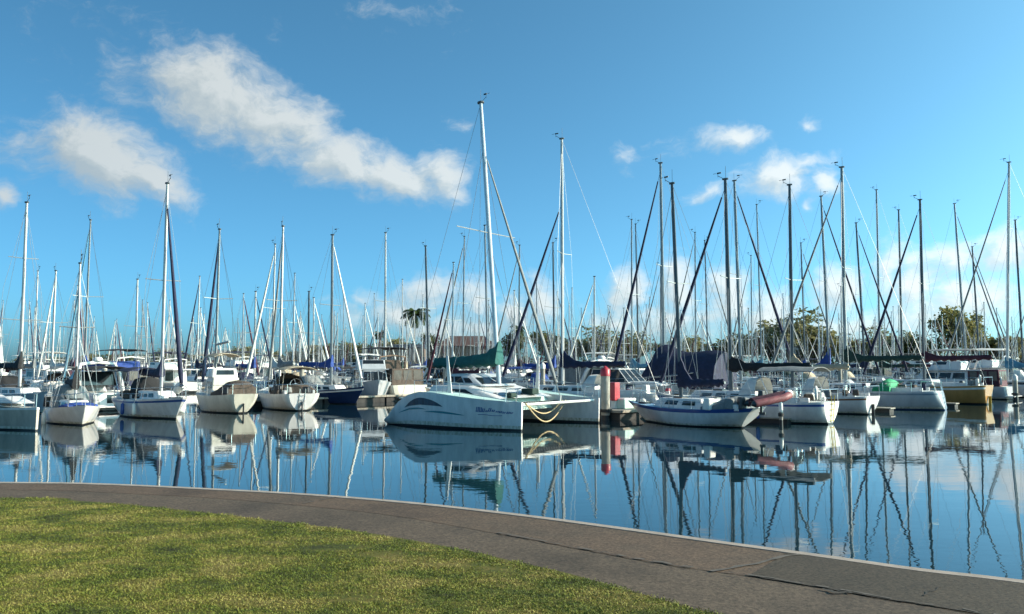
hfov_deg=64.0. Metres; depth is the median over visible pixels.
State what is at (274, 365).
sailing boat
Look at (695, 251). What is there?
sailing boat
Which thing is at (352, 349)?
shore tree
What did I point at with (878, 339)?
sailing boat
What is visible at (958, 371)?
motor cruiser
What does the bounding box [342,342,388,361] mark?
shore tree
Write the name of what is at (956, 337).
sailing boat
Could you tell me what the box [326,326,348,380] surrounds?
sailing boat
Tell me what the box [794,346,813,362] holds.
building
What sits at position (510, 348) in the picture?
sailing boat
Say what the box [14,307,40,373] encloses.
sailing boat
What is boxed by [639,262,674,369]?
sailing boat
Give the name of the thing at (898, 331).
sailing boat
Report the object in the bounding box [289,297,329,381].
sailing boat
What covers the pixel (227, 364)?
motor cruiser
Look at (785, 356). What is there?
sailing boat
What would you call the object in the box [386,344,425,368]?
building
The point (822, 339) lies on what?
sailing boat
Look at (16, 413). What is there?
catamaran
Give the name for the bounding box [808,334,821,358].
sailing boat
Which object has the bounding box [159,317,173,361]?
sailing boat
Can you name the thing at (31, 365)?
sailing boat
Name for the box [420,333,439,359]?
shore tree
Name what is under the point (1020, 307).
sailing boat
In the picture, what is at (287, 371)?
sailing boat
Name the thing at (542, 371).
mooring pile
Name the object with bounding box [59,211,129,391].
sailing boat
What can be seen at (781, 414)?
mooring pile
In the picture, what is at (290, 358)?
shore tree
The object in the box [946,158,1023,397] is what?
sailing boat
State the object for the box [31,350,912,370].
shoreline scrub
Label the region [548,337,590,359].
shore tree
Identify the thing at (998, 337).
sailing boat
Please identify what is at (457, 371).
sailing boat
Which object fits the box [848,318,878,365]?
sailing boat
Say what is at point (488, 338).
sailing boat
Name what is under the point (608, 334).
sailing boat
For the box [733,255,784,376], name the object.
sailing boat
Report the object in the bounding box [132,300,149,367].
sailing boat
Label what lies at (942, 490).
water
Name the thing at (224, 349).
sailing boat
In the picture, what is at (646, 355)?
sailing boat
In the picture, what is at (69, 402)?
sailing boat
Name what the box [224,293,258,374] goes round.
sailing boat
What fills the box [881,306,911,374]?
sailing boat
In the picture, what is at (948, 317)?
shore tree
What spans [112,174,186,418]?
sailing boat
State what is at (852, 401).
sailing boat
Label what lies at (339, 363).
sailing boat
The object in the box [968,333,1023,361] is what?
shore tree
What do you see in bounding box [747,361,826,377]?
motor cruiser
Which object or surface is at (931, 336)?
sailing boat
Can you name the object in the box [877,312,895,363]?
sailing boat
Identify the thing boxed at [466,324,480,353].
sailing boat
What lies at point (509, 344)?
shore tree
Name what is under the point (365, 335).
sailing boat
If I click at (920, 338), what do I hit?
sailing boat
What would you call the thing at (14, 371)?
motor cruiser
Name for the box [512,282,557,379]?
sailing boat
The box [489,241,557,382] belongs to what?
sailing boat
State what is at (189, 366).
sailing boat
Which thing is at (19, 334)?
sailing boat
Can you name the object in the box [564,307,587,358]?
sailing boat
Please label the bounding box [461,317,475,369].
sailing boat
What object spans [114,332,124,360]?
sailing boat
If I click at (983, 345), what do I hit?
sailing boat
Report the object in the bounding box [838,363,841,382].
mooring pile
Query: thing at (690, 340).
shore tree
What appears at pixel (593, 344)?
sailing boat
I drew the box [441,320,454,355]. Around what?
sailing boat
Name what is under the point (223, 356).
building
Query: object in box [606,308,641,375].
sailing boat
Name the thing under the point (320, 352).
sailing boat
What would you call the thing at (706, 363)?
sailing boat
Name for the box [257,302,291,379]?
sailing boat
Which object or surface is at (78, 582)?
grass
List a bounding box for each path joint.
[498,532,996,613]
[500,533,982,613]
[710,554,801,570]
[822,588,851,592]
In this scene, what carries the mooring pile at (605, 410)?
in the water
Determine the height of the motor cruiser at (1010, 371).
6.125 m
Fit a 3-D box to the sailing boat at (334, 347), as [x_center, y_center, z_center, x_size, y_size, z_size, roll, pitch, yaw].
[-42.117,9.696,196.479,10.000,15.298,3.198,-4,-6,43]
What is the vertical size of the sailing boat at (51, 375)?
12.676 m
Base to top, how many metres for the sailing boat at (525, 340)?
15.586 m
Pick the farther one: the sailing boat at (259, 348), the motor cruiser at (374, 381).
the sailing boat at (259, 348)
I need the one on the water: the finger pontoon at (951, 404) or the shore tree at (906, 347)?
the finger pontoon at (951, 404)
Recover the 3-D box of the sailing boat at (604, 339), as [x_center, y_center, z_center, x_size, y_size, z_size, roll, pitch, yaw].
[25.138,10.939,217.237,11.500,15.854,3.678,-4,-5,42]
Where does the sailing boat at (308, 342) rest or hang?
on the water
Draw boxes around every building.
[208,350,240,362]
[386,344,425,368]
[436,336,491,357]
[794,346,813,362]
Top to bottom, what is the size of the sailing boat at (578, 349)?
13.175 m
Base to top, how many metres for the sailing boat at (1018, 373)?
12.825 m
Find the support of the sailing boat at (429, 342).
on the water
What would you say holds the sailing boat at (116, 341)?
on the water
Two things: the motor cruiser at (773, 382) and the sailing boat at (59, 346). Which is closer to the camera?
the motor cruiser at (773, 382)
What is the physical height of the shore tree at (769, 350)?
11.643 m
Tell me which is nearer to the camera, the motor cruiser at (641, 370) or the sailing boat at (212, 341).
the motor cruiser at (641, 370)
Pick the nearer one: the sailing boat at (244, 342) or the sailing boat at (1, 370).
the sailing boat at (1, 370)
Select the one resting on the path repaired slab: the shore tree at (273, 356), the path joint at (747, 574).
the path joint at (747, 574)
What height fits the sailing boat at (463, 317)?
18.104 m
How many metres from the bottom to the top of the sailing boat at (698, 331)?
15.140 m
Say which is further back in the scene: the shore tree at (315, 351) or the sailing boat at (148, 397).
the shore tree at (315, 351)
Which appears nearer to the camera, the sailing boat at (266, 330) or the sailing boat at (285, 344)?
the sailing boat at (285, 344)
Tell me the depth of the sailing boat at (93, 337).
190.37 m
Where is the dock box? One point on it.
(623, 403)
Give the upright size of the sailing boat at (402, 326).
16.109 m
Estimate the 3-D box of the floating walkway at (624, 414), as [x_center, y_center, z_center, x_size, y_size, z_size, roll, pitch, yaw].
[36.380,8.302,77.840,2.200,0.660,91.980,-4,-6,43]
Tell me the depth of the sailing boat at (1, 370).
69.37 m
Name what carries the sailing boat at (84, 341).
on the water
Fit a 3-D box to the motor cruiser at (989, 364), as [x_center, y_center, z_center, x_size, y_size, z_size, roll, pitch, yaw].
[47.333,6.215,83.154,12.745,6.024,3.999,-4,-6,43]
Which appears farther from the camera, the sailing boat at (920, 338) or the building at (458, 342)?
the building at (458, 342)
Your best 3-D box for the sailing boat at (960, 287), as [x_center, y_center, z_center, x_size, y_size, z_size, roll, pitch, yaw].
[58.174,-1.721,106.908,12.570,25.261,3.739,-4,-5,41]
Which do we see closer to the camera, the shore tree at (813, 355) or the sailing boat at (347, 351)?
the sailing boat at (347, 351)
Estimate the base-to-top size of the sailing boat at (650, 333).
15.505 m
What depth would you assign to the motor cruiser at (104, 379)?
54.85 m
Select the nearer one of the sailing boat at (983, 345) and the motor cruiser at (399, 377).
the motor cruiser at (399, 377)
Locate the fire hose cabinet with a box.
[610,382,619,408]
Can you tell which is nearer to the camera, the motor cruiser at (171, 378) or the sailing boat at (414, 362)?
the motor cruiser at (171, 378)
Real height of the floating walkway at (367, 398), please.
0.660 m
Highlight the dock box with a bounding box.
[617,398,635,408]
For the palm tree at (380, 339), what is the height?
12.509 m
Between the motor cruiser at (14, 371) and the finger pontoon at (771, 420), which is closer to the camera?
the finger pontoon at (771, 420)
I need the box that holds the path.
[0,483,978,613]
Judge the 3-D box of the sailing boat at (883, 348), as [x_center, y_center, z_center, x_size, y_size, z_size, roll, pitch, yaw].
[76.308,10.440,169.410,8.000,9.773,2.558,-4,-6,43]
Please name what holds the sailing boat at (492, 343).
on the water
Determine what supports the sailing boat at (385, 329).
on the water
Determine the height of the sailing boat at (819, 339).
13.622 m
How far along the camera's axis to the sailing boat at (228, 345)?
137.71 m
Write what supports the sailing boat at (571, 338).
on the water
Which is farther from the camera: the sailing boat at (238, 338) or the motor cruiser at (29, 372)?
the sailing boat at (238, 338)
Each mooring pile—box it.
[443,367,446,378]
[540,362,544,384]
[600,366,611,419]
[778,402,783,424]
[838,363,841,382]
[1011,374,1019,399]
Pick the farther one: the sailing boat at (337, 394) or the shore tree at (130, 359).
the shore tree at (130, 359)
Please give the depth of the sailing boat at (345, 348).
225.80 m
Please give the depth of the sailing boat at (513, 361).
118.84 m
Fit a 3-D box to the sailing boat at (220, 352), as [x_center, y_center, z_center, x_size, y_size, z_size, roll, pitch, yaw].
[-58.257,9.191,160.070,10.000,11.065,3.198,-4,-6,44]
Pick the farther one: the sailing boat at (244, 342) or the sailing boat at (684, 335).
the sailing boat at (684, 335)
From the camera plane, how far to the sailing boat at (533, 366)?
78.31 m
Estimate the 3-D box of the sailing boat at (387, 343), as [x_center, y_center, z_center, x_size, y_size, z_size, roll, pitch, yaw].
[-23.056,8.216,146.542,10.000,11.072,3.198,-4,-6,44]
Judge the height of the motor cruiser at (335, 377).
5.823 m
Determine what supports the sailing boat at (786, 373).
on the water
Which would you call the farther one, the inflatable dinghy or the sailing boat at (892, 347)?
the sailing boat at (892, 347)
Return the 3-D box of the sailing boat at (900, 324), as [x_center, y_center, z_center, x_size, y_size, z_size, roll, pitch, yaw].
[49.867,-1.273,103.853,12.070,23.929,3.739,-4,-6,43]
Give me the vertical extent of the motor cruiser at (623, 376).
3.990 m
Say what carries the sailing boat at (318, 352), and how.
on the water
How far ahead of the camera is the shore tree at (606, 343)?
237.52 m
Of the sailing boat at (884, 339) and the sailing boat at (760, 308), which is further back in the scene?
the sailing boat at (884, 339)
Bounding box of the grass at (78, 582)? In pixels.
[0,496,720,613]
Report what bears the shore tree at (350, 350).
on the far shore
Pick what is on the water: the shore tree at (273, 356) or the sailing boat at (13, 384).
the sailing boat at (13, 384)
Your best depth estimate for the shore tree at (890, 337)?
244.21 m
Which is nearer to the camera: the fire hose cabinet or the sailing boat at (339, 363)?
the fire hose cabinet
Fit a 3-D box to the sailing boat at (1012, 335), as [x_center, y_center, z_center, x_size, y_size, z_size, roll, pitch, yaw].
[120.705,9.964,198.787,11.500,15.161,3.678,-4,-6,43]
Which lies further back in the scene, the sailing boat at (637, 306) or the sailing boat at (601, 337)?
the sailing boat at (601, 337)
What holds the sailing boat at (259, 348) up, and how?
on the water
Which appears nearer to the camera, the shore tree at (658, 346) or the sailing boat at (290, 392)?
the sailing boat at (290, 392)
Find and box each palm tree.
[375,330,386,358]
[400,308,429,360]
[510,325,524,355]
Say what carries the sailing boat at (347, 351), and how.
on the water
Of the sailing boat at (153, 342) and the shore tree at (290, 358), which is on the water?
the sailing boat at (153, 342)
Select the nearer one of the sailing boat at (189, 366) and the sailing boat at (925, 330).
the sailing boat at (189, 366)
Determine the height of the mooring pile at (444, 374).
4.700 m
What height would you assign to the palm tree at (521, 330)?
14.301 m
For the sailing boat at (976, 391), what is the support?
on the water
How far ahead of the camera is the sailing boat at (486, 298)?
72.37 m
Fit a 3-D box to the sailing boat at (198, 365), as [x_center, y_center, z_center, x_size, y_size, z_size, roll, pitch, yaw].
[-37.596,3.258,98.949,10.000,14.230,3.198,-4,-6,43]
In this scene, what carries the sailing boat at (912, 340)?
on the water
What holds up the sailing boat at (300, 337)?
on the water
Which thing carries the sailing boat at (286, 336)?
on the water
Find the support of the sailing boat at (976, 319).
on the water
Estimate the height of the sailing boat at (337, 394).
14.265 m
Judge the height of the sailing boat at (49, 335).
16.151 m
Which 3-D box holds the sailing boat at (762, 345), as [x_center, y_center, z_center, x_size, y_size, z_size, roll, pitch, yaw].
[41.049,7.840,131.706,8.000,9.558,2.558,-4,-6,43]
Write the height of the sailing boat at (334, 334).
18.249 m
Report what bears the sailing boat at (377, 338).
on the water
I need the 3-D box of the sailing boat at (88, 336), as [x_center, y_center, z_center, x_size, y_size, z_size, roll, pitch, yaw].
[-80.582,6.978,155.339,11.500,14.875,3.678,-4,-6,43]
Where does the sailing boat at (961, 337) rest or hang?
on the water
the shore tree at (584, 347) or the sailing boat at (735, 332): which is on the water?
the sailing boat at (735, 332)
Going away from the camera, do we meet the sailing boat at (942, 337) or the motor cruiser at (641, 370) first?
the motor cruiser at (641, 370)
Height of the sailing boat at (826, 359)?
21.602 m
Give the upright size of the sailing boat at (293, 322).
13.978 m
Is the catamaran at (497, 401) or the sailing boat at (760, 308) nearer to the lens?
the catamaran at (497, 401)
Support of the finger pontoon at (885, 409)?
on the water
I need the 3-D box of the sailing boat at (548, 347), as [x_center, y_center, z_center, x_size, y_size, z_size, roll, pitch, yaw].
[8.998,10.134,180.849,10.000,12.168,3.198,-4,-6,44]
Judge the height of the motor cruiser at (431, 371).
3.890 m
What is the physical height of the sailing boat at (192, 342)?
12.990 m
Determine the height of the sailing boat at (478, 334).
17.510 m
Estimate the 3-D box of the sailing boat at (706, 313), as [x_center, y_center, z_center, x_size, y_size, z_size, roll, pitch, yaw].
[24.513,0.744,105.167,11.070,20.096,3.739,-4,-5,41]
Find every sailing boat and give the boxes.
[0,192,51,412]
[0,300,14,374]
[0,326,3,374]
[12,311,24,360]
[13,302,34,379]
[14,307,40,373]
[18,264,48,386]
[30,266,74,394]
[36,324,43,356]
[41,250,99,425]
[43,309,54,358]
[55,327,64,360]
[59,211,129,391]
[61,288,86,375]
[63,290,87,370]
[63,301,79,368]
[78,300,94,363]
[79,304,95,370]
[89,316,98,360]
[90,331,99,356]
[107,323,119,360]
[108,319,122,360]
[108,331,117,360]
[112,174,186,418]
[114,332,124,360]
[120,276,149,365]
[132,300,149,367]
[139,302,154,366]
[149,322,159,359]
[156,300,176,361]
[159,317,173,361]
[167,303,186,370]
[183,276,224,386]
[184,317,198,367]
[185,307,210,375]
[193,314,212,365]
[196,218,257,413]
[201,320,219,362]
[209,333,223,365]
[217,327,230,365]
[217,330,231,363]
[224,287,274,382]
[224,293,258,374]
[232,318,241,359]
[238,315,251,359]
[244,240,317,397]
[256,337,264,361]
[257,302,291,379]
[259,221,318,410]
[263,309,274,361]
[274,323,288,361]
[276,273,327,381]
[278,319,291,356]
[281,306,306,372]
[284,287,329,383]
[288,317,310,371]
[289,227,363,403]
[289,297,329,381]
[290,313,309,362]
[309,341,326,375]
[311,315,329,377]
[316,337,325,372]
[318,336,326,370]
[323,313,345,371]
[324,311,339,371]
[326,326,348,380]
[327,297,355,375]
[329,316,341,369]
[337,227,414,387]
[338,324,351,366]
[344,337,351,366]
[348,303,378,364]
[359,293,383,359]
[366,317,390,359]
[379,329,395,359]
[391,279,417,368]
[391,321,408,367]
[392,313,420,368]
[402,241,459,386]
[403,311,424,371]
[405,318,412,368]
[408,297,436,368]
[410,299,437,377]
[420,320,434,360]
[425,262,484,391]
[431,225,530,387]
[432,230,511,377]
[438,307,455,355]
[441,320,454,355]
[461,300,507,376]
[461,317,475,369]
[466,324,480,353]
[468,303,494,373]
[482,316,507,373]
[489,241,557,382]
[500,290,536,378]
[501,318,533,372]
[502,133,661,407]
[506,238,585,387]
[506,314,521,372]
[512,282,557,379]
[516,327,536,371]
[520,313,550,376]
[521,315,528,363]
[529,292,575,375]
[540,325,557,370]
[552,317,569,365]
[555,295,591,375]
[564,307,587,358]
[565,330,587,359]
[569,276,633,368]
[572,308,591,359]
[579,320,605,359]
[589,305,622,359]
[590,318,607,359]
[595,318,619,359]
[596,307,625,359]
[602,216,668,368]
[603,220,661,372]
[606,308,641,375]
[612,154,744,394]
[625,304,651,360]
[627,176,765,427]
[633,297,656,368]
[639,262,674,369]
[641,305,656,363]
[654,166,838,423]
[654,313,675,347]
[669,229,747,376]
[680,235,737,357]
[680,310,692,350]
[680,319,686,350]
[683,304,711,351]
[685,175,799,389]
[690,315,717,351]
[702,316,713,350]
[722,200,801,380]
[724,314,747,353]
[732,306,758,371]
[732,308,776,376]
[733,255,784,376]
[734,174,879,414]
[750,326,778,362]
[755,328,768,361]
[760,294,801,362]
[764,162,946,409]
[766,237,843,380]
[767,310,801,373]
[768,189,882,385]
[797,335,818,361]
[799,307,834,374]
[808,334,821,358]
[811,321,840,373]
[814,217,908,382]
[815,314,855,372]
[817,283,875,373]
[832,317,862,363]
[836,184,928,379]
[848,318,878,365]
[861,195,992,404]
[861,318,892,362]
[861,324,896,372]
[866,207,949,377]
[868,317,892,373]
[875,338,895,363]
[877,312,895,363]
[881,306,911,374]
[887,306,915,363]
[890,315,941,371]
[890,329,900,371]
[908,326,925,352]
[912,200,1013,373]
[913,306,940,350]
[917,318,952,360]
[921,322,951,355]
[940,317,961,355]
[940,317,966,360]
[944,243,1015,373]
[945,316,976,354]
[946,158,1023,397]
[968,302,1009,354]
[969,329,995,359]
[981,219,1023,371]
[989,308,1020,369]
[999,317,1016,359]
[1000,321,1023,380]
[1010,316,1023,356]
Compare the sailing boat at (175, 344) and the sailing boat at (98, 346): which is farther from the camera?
the sailing boat at (98, 346)
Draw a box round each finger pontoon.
[751,417,791,423]
[875,407,895,412]
[946,402,958,406]
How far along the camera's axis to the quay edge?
8.77 m
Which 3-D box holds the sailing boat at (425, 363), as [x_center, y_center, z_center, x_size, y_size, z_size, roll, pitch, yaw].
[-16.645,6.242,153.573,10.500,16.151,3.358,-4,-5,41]
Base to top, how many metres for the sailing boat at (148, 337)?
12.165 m
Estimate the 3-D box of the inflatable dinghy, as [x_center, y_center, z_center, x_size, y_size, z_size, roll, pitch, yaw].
[11.738,4.147,37.200,2.150,0.796,1.198,0,-4,-6]
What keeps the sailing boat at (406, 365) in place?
on the water
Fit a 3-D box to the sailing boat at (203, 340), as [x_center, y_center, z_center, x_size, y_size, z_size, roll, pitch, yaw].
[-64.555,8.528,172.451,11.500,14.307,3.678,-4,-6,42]
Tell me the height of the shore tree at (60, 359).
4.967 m
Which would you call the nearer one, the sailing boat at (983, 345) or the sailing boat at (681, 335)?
the sailing boat at (681, 335)
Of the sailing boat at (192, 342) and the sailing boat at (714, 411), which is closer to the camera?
the sailing boat at (714, 411)
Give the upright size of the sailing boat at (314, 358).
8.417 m
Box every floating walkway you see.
[252,394,407,406]
[599,408,642,419]
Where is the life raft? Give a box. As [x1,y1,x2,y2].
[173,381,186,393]
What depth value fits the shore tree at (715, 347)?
244.30 m
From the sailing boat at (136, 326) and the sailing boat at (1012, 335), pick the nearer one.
the sailing boat at (136, 326)
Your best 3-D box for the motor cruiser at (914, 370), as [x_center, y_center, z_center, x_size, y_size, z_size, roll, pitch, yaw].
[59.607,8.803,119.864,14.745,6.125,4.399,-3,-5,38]
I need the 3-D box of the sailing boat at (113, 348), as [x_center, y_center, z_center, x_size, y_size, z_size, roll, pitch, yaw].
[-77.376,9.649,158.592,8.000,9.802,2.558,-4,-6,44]
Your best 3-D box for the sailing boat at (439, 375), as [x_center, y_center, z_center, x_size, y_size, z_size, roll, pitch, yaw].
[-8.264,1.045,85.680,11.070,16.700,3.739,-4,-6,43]
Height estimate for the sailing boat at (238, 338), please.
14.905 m
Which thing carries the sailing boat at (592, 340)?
on the water
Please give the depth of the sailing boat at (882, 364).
102.01 m
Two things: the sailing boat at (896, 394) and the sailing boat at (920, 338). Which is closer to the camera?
the sailing boat at (896, 394)
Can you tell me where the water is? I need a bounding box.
[0,383,1023,579]
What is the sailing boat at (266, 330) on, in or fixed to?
on the water
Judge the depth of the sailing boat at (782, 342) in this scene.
187.68 m
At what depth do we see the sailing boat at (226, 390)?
52.22 m
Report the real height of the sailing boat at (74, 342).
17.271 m
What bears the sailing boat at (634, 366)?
on the water
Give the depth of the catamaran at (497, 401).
40.57 m
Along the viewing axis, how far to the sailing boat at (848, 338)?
212.43 m
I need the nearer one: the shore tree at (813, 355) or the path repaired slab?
the path repaired slab
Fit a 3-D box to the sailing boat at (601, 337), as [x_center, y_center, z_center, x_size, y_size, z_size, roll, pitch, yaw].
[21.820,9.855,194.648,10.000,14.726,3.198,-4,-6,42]
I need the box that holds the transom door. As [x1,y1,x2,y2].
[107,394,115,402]
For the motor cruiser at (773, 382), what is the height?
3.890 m
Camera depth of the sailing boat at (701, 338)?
161.73 m
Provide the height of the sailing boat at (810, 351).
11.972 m
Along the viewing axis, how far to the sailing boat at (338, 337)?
180.57 m
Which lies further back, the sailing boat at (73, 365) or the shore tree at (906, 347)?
the shore tree at (906, 347)
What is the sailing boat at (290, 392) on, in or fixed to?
on the water
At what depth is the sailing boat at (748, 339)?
129.08 m
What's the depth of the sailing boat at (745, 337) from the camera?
124.46 m
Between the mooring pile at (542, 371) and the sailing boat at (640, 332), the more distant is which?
the sailing boat at (640, 332)
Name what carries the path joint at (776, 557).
on the path
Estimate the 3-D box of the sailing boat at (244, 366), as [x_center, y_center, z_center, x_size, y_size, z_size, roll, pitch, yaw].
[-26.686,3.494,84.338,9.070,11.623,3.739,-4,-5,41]
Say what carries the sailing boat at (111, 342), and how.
on the water
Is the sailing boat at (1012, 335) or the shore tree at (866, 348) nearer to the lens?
the sailing boat at (1012, 335)
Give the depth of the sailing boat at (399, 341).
209.65 m
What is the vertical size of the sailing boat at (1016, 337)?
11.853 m
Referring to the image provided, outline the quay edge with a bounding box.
[0,482,1023,582]
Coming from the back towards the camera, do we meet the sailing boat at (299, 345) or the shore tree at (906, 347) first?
the shore tree at (906, 347)
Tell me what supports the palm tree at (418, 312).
on the far shore
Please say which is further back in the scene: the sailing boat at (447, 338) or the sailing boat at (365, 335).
the sailing boat at (447, 338)
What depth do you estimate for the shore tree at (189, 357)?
244.43 m
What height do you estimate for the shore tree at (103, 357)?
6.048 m
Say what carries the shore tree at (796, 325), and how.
on the far shore
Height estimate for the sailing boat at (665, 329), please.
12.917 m
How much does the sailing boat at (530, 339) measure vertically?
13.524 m
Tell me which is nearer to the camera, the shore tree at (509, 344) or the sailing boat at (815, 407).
the sailing boat at (815, 407)
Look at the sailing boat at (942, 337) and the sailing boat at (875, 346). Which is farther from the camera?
the sailing boat at (942, 337)
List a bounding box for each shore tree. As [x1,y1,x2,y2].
[42,357,71,361]
[78,352,98,361]
[98,354,127,360]
[124,354,157,362]
[152,348,183,361]
[176,354,208,363]
[231,346,260,359]
[260,351,285,361]
[283,351,298,361]
[296,344,326,361]
[309,341,354,363]
[338,342,361,361]
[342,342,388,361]
[378,336,408,355]
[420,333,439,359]
[500,332,524,356]
[528,331,570,361]
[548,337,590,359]
[582,324,653,357]
[619,339,653,358]
[651,343,667,352]
[667,335,709,351]
[701,341,735,357]
[715,334,766,358]
[749,306,833,361]
[754,335,786,362]
[794,330,853,362]
[833,338,862,358]
[853,340,891,362]
[860,325,925,352]
[884,334,963,362]
[927,305,990,360]
[935,315,994,353]
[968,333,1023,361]
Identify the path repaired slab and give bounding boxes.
[752,553,1023,613]
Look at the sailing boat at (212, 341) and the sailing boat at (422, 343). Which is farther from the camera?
the sailing boat at (212, 341)
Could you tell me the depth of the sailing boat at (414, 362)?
169.95 m
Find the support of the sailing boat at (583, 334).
on the water
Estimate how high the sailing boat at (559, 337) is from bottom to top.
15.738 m
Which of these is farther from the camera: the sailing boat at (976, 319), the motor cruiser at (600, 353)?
the motor cruiser at (600, 353)
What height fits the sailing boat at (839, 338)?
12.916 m
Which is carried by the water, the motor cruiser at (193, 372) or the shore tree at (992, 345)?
the motor cruiser at (193, 372)
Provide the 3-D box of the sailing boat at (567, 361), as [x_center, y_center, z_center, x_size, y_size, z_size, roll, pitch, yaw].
[4.242,-2.584,55.394,12.070,19.596,3.498,-2,-5,28]
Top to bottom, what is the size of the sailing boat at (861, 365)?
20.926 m
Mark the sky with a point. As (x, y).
(356, 118)
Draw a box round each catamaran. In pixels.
[0,392,39,430]
[384,93,599,431]
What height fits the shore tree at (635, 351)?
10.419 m
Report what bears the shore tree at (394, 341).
on the far shore
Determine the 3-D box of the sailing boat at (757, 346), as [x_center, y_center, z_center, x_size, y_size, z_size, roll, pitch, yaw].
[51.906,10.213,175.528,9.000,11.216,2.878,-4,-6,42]
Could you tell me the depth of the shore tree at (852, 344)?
241.75 m
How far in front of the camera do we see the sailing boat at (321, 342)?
151.32 m
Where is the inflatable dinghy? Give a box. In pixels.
[744,389,792,407]
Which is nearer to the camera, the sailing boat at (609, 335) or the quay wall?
the quay wall
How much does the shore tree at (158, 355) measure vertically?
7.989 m
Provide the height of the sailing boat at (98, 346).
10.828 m
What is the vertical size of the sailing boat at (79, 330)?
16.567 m
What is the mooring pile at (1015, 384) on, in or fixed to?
in the water
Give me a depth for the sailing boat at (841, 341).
120.16 m
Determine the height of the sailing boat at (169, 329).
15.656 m
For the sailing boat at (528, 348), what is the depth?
173.50 m
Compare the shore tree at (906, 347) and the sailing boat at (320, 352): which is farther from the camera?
the shore tree at (906, 347)
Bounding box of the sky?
[0,0,1023,365]
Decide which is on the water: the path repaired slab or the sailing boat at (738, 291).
the sailing boat at (738, 291)
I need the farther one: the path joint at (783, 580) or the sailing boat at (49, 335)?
the sailing boat at (49, 335)
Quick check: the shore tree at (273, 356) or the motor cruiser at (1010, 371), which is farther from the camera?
the shore tree at (273, 356)
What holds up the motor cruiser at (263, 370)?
on the water
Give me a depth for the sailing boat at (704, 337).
183.88 m
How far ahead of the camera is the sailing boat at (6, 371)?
145.67 m
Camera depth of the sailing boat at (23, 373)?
135.50 m
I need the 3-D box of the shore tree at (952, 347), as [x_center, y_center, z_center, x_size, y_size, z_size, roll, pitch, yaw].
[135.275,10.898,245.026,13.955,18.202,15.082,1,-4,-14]
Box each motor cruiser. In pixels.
[11,349,30,373]
[23,352,72,379]
[55,357,131,410]
[88,340,159,386]
[147,343,201,392]
[186,348,222,375]
[222,344,263,377]
[255,348,278,376]
[333,352,378,384]
[345,338,426,397]
[350,339,390,394]
[409,366,486,377]
[557,356,690,394]
[584,349,614,361]
[604,351,644,372]
[737,371,779,384]
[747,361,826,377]
[816,349,891,378]
[875,347,932,375]
[888,337,1021,399]
[914,339,1014,378]
[999,346,1023,378]
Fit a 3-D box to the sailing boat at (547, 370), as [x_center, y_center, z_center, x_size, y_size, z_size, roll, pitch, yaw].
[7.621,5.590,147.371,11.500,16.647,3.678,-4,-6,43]
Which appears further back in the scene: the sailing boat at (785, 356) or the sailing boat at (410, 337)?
the sailing boat at (410, 337)
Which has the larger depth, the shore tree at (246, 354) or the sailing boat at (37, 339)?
the shore tree at (246, 354)
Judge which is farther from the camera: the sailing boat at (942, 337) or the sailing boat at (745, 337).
the sailing boat at (942, 337)
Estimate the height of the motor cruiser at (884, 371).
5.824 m
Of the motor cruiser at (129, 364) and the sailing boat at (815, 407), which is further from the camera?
the motor cruiser at (129, 364)
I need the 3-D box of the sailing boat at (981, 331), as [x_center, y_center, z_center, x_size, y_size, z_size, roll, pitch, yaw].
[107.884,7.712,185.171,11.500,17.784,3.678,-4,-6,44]
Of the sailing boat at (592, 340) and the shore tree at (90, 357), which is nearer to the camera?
the sailing boat at (592, 340)
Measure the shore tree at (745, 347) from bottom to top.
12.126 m
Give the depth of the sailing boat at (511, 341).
170.18 m
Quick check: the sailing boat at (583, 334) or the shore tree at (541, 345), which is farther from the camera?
the shore tree at (541, 345)

